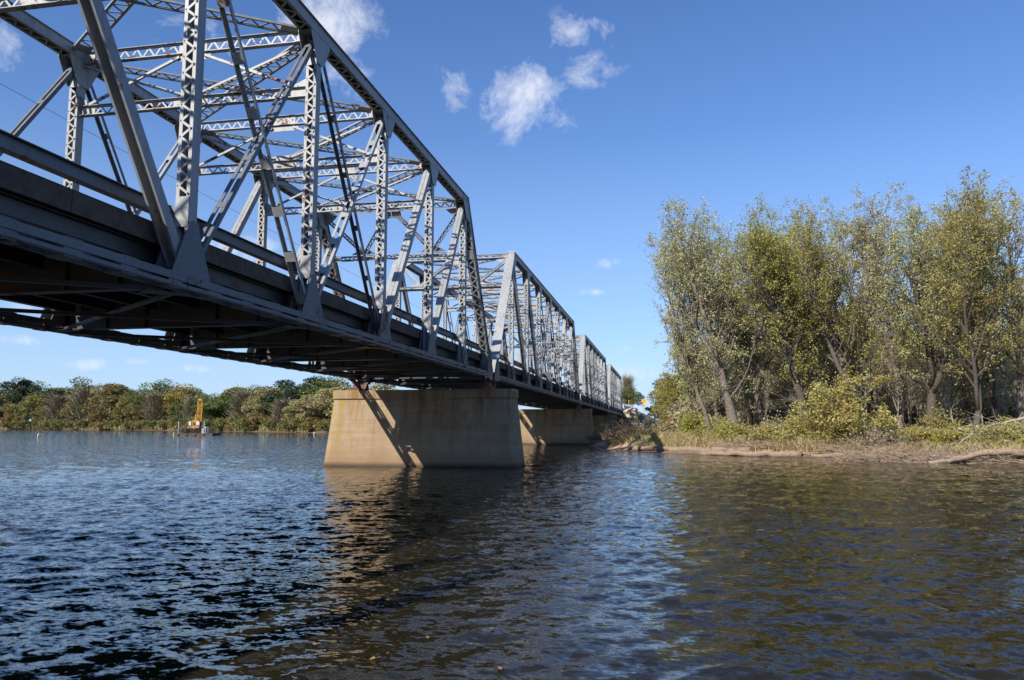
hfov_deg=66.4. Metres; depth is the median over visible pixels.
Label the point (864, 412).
shore shrub
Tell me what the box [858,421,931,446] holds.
fallen branch
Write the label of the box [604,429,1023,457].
bank grass
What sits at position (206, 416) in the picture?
bare tree
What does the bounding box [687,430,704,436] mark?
weed clump
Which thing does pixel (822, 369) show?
bare sapling
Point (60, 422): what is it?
shore shrub
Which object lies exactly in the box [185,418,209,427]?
shore shrub
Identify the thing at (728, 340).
riverside tree
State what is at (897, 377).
bare sapling
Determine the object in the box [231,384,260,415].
broadleaf tree
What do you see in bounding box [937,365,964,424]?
bare sapling
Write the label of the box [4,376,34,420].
pine tree
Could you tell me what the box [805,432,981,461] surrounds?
twig raft
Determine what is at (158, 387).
broadleaf tree
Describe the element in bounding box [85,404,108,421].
broadleaf tree
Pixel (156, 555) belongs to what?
river
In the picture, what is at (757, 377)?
bare sapling
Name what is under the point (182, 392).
broadleaf tree
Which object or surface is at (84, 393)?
bare tree
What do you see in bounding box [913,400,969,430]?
bush
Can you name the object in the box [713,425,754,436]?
weed clump
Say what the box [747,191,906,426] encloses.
riverside tree
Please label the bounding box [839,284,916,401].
woodland tree
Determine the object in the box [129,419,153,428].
shore shrub
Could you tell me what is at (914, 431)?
weed clump
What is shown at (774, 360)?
woodland tree
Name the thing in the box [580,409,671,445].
brush pile
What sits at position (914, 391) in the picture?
bare sapling
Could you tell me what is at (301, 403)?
broadleaf tree
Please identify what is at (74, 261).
truss span
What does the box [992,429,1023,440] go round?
weed clump
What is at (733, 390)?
bare sapling
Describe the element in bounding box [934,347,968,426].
bare sapling
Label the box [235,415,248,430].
shore shrub
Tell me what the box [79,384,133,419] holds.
broadleaf tree
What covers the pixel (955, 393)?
riverside tree
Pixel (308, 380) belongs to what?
pine tree
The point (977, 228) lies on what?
riverside tree
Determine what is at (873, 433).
bush
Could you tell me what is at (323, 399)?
broadleaf tree
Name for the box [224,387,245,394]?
broadleaf tree
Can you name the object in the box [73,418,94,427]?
shore shrub
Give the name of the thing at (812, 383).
bare sapling
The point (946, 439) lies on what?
weed clump
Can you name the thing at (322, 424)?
shore shrub
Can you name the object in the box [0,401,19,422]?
broadleaf tree
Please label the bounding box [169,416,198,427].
shore shrub
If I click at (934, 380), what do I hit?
riverside tree
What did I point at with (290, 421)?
shore shrub
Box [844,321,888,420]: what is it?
bare sapling
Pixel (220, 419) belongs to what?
shore shrub
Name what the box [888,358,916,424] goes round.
bare sapling
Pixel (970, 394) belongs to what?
bare sapling
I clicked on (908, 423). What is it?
shore shrub
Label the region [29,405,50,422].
broadleaf tree
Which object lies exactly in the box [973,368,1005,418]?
bare sapling
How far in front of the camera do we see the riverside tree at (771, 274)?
61.46 m
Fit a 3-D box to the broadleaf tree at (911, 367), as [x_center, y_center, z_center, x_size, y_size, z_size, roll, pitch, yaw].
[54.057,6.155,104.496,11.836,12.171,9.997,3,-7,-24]
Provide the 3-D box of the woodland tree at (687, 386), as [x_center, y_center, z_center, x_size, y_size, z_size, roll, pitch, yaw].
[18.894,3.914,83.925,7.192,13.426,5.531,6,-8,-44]
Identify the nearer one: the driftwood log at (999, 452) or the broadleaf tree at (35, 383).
the driftwood log at (999, 452)
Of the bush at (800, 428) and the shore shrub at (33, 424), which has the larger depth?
the shore shrub at (33, 424)
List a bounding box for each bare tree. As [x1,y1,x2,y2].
[38,392,72,424]
[61,384,108,419]
[135,386,177,420]
[178,394,203,418]
[195,402,211,419]
[223,384,264,420]
[264,396,296,422]
[621,373,636,401]
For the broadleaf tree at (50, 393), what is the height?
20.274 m
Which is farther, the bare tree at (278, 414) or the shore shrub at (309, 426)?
the bare tree at (278, 414)
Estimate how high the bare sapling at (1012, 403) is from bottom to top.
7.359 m
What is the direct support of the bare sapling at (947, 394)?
on the ground at (642, 417)
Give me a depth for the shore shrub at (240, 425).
231.22 m
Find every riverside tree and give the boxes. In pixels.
[638,196,766,434]
[642,232,737,429]
[690,217,818,426]
[697,235,791,423]
[714,193,832,423]
[738,203,862,423]
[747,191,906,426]
[753,212,877,397]
[787,200,915,418]
[837,180,961,428]
[862,175,1023,428]
[887,221,986,424]
[899,176,1023,427]
[905,164,1023,425]
[929,195,1023,421]
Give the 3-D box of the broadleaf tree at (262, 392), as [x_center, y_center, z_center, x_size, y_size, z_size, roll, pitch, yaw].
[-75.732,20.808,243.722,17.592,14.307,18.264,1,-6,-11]
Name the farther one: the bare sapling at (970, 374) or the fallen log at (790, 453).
the bare sapling at (970, 374)
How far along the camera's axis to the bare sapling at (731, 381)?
78.05 m
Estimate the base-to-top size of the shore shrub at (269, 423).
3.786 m
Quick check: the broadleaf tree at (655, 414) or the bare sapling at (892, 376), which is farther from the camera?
the broadleaf tree at (655, 414)
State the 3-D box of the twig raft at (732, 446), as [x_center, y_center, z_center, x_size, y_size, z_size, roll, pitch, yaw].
[17.790,7.757,58.141,6.009,2.991,3.743,-1,-6,11]
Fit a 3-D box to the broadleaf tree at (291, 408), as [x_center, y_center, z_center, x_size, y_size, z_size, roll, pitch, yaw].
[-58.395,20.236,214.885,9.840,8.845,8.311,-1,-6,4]
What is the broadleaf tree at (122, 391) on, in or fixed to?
on the ground at (642, 417)
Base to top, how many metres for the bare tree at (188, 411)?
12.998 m
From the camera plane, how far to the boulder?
176.13 m
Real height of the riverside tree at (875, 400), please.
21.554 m
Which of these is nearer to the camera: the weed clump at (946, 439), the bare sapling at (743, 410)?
the weed clump at (946, 439)
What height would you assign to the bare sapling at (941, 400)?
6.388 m
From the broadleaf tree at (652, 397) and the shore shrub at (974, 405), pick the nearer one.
the shore shrub at (974, 405)
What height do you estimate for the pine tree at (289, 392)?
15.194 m
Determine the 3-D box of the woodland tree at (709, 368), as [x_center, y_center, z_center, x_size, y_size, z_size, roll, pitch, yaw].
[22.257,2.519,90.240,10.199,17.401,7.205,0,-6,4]
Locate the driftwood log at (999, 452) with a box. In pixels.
[928,445,1023,462]
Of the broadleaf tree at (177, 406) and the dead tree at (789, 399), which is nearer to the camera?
the dead tree at (789, 399)
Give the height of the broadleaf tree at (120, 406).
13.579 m
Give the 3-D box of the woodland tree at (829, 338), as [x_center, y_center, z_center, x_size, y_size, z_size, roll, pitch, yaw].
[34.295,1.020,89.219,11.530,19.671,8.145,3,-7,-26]
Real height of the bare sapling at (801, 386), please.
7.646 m
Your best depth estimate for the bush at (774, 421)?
63.88 m
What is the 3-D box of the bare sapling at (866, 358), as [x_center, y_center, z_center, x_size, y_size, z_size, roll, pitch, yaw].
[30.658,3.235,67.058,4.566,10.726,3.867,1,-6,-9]
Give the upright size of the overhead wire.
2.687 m
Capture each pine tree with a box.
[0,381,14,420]
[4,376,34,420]
[19,385,53,423]
[43,388,62,405]
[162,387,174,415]
[259,379,321,415]
[293,375,325,412]
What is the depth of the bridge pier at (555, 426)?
87.57 m
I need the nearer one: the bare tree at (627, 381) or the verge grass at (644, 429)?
the verge grass at (644, 429)
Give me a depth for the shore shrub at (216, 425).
249.65 m
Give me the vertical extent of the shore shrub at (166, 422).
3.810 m
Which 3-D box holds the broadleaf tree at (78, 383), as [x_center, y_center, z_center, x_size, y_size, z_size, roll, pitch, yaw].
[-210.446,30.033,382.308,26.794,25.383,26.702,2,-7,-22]
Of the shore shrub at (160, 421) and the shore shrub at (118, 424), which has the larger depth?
the shore shrub at (118, 424)
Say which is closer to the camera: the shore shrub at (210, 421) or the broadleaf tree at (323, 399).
the broadleaf tree at (323, 399)
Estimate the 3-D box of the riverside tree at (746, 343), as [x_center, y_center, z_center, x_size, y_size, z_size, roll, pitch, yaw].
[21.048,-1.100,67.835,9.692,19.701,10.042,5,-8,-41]
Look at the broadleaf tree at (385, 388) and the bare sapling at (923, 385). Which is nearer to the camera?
the bare sapling at (923, 385)
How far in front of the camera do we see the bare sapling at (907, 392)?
66.79 m
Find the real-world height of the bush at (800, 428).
3.423 m
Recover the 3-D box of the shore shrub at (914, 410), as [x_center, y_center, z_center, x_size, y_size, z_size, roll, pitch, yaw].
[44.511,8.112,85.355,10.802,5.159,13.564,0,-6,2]
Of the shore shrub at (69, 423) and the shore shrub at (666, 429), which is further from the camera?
the shore shrub at (69, 423)
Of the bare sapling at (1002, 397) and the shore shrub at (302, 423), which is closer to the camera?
the bare sapling at (1002, 397)
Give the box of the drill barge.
[173,399,221,435]
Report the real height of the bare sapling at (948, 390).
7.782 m
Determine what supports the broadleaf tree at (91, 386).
on the ground at (642, 417)
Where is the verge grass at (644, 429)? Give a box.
[594,426,676,436]
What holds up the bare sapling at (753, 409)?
on the ground at (642, 417)
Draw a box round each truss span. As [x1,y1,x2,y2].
[0,0,494,389]
[361,251,580,408]
[515,334,608,414]
[565,364,622,415]
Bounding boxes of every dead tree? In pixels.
[759,378,826,412]
[925,408,1023,449]
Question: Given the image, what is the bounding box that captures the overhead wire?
[0,83,563,370]
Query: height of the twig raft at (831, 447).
2.212 m
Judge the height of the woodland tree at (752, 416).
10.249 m
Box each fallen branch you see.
[802,440,866,453]
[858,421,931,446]
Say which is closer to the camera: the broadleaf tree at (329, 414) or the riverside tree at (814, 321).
the riverside tree at (814, 321)
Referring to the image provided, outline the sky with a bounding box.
[0,0,1023,420]
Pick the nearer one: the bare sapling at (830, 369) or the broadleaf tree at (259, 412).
the bare sapling at (830, 369)
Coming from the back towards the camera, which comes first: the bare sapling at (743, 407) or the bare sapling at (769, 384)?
the bare sapling at (743, 407)
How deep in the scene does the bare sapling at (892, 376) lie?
79.82 m
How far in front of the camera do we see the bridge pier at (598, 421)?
132.26 m
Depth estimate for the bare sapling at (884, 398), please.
74.01 m
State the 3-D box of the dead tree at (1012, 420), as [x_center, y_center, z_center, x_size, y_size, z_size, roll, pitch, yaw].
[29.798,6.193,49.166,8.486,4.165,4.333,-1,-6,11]
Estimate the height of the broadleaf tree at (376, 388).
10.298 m
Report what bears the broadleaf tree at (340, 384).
on the ground at (642, 417)
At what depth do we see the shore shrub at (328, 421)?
194.67 m
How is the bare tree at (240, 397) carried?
on the ground at (642, 417)
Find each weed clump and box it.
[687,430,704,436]
[693,427,718,436]
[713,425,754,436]
[885,424,913,440]
[886,427,927,442]
[903,424,921,428]
[917,426,973,445]
[921,433,953,444]
[954,424,985,438]
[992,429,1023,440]
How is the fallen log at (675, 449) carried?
on the ground at (642, 417)
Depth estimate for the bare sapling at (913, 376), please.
70.75 m
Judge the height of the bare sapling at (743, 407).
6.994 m
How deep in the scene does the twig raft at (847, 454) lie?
50.63 m
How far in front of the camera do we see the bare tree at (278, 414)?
220.82 m
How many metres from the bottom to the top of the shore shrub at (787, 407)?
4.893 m
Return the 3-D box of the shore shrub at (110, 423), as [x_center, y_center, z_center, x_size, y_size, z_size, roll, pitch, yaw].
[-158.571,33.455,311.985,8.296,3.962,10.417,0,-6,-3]
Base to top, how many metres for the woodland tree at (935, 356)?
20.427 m
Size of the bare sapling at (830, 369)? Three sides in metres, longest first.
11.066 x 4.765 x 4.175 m
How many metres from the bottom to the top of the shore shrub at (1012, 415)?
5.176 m
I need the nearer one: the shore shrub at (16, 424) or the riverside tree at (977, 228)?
the riverside tree at (977, 228)
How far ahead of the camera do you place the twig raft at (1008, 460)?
45.03 m
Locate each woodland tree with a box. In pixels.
[646,369,681,420]
[660,292,739,418]
[664,322,720,416]
[675,372,704,406]
[728,340,777,425]
[734,307,793,421]
[763,337,823,420]
[799,269,845,396]
[828,313,880,399]
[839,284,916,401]
[876,319,934,426]
[901,276,955,398]
[934,323,1002,423]
[978,316,1023,422]
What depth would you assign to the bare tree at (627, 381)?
249.05 m
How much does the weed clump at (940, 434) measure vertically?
1.672 m
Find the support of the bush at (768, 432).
on the ground at (642, 417)
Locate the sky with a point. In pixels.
(564, 126)
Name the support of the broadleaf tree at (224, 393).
on the ground at (642, 417)
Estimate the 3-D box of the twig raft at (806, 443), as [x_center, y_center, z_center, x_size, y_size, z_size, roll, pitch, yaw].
[22.346,7.290,54.910,7.046,2.156,3.803,-1,-6,11]
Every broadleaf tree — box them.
[0,380,50,419]
[0,388,29,420]
[0,392,47,420]
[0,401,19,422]
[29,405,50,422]
[41,387,61,420]
[58,376,92,419]
[58,398,80,420]
[63,384,105,423]
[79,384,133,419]
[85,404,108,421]
[110,394,133,421]
[111,388,144,419]
[121,403,145,428]
[125,389,158,420]
[132,378,177,409]
[159,383,200,417]
[167,402,184,420]
[177,387,209,413]
[191,394,235,418]
[213,389,243,423]
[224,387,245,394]
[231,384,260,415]
[241,396,275,418]
[247,386,294,412]
[250,402,273,417]
[282,398,308,419]
[290,389,333,420]
[297,376,352,414]
[299,385,350,418]
[323,378,351,413]
[324,389,348,416]
[368,385,388,389]
[370,382,394,389]
[376,383,395,388]
[622,386,644,406]
[645,401,657,419]
[647,371,677,414]
[650,401,668,422]
[651,377,681,399]
[656,401,672,420]
[665,348,740,404]
[700,343,743,403]
[762,360,808,405]
[877,344,959,395]
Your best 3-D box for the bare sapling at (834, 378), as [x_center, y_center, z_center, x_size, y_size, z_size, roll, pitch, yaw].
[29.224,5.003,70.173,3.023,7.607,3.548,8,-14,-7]
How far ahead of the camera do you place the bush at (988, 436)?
48.93 m
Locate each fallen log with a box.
[627,444,752,452]
[697,443,801,456]
[811,430,888,457]
[898,438,980,460]
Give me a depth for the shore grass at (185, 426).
279.67 m
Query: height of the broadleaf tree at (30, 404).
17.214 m
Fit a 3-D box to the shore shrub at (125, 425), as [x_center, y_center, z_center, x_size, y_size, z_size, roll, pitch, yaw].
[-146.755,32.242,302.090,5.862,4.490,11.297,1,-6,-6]
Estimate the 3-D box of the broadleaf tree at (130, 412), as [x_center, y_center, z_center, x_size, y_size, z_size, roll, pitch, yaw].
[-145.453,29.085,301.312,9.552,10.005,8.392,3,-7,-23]
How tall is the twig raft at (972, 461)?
1.879 m
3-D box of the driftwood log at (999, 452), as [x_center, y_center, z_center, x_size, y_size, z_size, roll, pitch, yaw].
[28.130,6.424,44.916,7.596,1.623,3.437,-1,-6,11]
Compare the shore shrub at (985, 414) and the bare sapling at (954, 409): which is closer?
the bare sapling at (954, 409)
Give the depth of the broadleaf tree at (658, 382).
127.13 m
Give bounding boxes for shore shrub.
[0,419,18,428]
[8,420,37,427]
[11,419,34,428]
[26,422,36,427]
[37,418,57,428]
[50,422,64,428]
[55,418,72,427]
[65,420,81,427]
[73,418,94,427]
[92,417,123,428]
[103,419,124,428]
[113,422,125,427]
[122,418,137,428]
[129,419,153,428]
[142,419,163,426]
[157,417,184,429]
[157,420,170,427]
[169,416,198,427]
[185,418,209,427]
[202,418,222,429]
[210,418,228,429]
[214,416,236,429]
[224,422,235,430]
[234,418,262,430]
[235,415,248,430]
[238,416,270,430]
[260,418,280,429]
[278,417,300,429]
[280,416,310,430]
[300,414,316,430]
[301,416,330,430]
[317,418,330,430]
[317,419,330,431]
[658,413,702,432]
[667,397,780,431]
[677,413,738,431]
[736,406,812,426]
[768,399,835,421]
[811,410,874,426]
[859,399,904,422]
[879,392,983,427]
[890,412,920,426]
[938,396,1019,427]
[956,390,1010,425]
[982,393,1017,423]
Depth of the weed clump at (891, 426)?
55.63 m
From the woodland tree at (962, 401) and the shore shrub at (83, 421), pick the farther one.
the shore shrub at (83, 421)
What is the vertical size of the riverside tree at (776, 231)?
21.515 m
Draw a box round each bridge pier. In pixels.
[324,389,524,467]
[519,409,594,444]
[592,415,616,430]
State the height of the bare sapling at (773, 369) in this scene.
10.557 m
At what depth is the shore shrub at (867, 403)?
84.83 m
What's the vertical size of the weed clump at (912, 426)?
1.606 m
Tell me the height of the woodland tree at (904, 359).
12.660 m
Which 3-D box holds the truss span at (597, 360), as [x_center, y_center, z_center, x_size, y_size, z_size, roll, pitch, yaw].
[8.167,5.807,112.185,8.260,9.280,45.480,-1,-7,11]
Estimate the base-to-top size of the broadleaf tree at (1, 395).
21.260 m
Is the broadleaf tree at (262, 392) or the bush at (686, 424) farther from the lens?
the broadleaf tree at (262, 392)
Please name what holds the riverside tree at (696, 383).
on the ground at (642, 417)
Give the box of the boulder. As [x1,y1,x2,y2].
[623,406,639,418]
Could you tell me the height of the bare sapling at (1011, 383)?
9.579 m
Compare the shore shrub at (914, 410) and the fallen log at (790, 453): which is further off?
the shore shrub at (914, 410)
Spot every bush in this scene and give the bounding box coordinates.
[654,415,678,432]
[672,405,716,433]
[700,418,751,438]
[734,418,790,446]
[762,410,789,430]
[775,404,829,441]
[792,364,900,444]
[849,416,923,447]
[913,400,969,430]
[967,417,1023,445]
[987,414,1023,431]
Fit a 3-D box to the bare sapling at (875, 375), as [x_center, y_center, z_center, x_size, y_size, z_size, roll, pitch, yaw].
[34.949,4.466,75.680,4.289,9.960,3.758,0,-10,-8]
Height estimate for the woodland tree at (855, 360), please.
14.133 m
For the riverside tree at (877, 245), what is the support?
on the ground at (642, 417)
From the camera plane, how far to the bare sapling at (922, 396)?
71.40 m
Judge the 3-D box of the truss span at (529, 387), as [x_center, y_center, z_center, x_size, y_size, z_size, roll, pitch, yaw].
[-0.591,0.770,67.333,8.260,9.280,45.480,-1,-7,11]
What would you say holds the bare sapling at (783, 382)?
on the ground at (642, 417)
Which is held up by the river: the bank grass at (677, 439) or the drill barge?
the drill barge
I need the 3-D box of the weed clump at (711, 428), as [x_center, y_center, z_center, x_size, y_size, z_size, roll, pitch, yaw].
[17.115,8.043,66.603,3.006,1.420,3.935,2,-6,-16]
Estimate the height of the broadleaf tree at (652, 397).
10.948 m
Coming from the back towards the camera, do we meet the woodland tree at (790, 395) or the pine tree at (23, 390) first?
the pine tree at (23, 390)
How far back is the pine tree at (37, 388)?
389.16 m
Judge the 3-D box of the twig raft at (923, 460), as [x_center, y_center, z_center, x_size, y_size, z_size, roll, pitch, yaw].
[25.874,7.239,47.129,7.461,2.446,3.548,-1,-6,11]
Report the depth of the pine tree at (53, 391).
372.09 m
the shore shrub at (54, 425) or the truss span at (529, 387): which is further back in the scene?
the shore shrub at (54, 425)
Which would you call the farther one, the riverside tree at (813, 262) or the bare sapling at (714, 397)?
the bare sapling at (714, 397)
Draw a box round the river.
[0,429,1023,679]
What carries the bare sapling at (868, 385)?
on the ground at (642, 417)
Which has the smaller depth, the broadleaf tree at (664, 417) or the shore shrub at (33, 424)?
the broadleaf tree at (664, 417)
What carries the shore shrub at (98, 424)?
on the ground at (642, 417)
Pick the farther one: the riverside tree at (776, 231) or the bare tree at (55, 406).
the bare tree at (55, 406)
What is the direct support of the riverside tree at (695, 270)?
on the ground at (642, 417)
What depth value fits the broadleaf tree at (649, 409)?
233.91 m
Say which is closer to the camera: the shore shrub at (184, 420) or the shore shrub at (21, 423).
the shore shrub at (184, 420)
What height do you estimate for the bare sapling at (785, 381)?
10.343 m
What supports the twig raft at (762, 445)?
on the ground at (642, 417)
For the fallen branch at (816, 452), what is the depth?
53.73 m
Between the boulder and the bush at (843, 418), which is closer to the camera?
the bush at (843, 418)
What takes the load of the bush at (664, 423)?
on the ground at (642, 417)
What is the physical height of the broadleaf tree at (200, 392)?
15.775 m
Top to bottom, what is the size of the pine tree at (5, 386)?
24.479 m
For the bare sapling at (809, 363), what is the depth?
69.22 m
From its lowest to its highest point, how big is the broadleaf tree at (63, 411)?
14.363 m
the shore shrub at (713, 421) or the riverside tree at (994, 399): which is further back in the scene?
the shore shrub at (713, 421)
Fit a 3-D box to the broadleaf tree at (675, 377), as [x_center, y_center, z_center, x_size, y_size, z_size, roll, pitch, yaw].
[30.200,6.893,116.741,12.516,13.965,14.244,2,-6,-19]
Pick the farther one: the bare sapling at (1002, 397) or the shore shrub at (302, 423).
the shore shrub at (302, 423)
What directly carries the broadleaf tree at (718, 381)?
on the ground at (642, 417)
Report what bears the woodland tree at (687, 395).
on the ground at (642, 417)
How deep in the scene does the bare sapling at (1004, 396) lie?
76.68 m
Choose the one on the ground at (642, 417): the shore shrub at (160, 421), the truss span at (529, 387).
the shore shrub at (160, 421)
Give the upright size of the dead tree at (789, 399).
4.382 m
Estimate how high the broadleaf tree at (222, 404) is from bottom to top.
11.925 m
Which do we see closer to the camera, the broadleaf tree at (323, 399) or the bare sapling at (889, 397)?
the bare sapling at (889, 397)
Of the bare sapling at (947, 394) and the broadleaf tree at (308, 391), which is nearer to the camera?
the bare sapling at (947, 394)
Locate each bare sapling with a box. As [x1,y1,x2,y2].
[701,379,720,426]
[710,365,742,409]
[714,362,742,423]
[716,366,746,414]
[727,374,747,424]
[728,364,753,424]
[739,328,777,424]
[742,382,763,428]
[750,329,786,415]
[751,365,786,424]
[767,353,796,422]
[770,344,795,420]
[787,323,823,416]
[787,357,813,416]
[795,330,847,418]
[802,356,825,418]
[811,341,858,399]
[813,349,842,402]
[826,358,853,398]
[841,343,878,425]
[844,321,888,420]
[850,319,891,408]
[852,322,889,424]
[856,321,915,427]
[869,347,892,418]
[874,348,907,408]
[875,365,902,417]
[880,382,901,423]
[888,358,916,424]
[892,339,936,427]
[893,363,925,424]
[905,367,938,409]
[910,349,938,407]
[911,372,926,420]
[926,360,963,422]
[934,336,965,424]
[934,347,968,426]
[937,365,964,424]
[937,370,955,419]
[954,323,989,426]
[959,380,974,408]
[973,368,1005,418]
[979,371,999,411]
[987,360,1018,415]
[988,371,1012,416]
[998,378,1011,413]
[1003,350,1018,425]
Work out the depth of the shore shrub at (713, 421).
81.45 m
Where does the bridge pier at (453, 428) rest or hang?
in the river
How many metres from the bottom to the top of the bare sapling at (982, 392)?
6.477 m
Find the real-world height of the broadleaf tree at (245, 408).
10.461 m
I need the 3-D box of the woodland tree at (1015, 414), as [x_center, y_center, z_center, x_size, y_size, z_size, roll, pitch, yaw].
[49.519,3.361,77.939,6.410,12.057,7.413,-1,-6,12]
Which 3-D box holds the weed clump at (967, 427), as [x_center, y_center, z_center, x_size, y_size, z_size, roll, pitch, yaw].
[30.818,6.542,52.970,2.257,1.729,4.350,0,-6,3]
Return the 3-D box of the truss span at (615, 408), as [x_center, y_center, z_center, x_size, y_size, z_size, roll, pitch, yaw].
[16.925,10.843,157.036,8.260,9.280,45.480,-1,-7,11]
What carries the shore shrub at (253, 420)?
on the ground at (642, 417)
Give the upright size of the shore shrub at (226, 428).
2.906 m
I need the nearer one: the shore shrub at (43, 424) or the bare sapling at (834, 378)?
the bare sapling at (834, 378)
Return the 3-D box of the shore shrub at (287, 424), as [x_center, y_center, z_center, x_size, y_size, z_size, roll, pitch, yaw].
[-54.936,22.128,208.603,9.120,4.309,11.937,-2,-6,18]
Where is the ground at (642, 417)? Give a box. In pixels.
[0,408,1023,464]
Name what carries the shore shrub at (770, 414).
on the ground at (642, 417)
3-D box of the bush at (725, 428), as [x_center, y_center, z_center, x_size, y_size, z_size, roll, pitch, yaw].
[16.833,7.323,62.688,3.996,2.504,3.617,5,-8,-40]
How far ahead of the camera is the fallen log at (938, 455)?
47.28 m
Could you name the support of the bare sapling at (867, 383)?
on the ground at (642, 417)
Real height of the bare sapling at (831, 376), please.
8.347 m
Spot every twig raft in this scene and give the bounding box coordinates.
[710,434,773,450]
[728,430,804,450]
[783,429,833,450]
[797,432,900,455]
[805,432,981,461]
[824,437,920,459]
[879,443,990,462]
[921,445,1014,463]
[961,442,1023,463]
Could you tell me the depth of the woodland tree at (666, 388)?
117.53 m
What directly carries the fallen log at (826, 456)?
in the river
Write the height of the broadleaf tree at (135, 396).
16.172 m
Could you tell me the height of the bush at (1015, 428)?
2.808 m
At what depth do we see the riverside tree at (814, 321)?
75.97 m
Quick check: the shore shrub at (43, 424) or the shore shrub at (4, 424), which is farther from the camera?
the shore shrub at (4, 424)
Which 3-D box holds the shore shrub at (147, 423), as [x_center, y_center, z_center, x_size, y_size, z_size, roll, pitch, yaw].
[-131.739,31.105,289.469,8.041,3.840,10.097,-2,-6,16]
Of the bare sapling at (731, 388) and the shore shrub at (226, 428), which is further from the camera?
the shore shrub at (226, 428)
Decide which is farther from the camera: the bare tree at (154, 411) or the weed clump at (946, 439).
the bare tree at (154, 411)
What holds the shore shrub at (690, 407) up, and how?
on the ground at (642, 417)
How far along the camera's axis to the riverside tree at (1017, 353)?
60.37 m
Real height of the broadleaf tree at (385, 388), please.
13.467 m
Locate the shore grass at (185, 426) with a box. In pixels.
[0,424,329,431]
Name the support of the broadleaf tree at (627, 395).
on the ground at (642, 417)
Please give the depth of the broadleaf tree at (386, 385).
212.23 m
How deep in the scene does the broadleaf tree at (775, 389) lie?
110.46 m
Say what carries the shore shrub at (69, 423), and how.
on the ground at (642, 417)

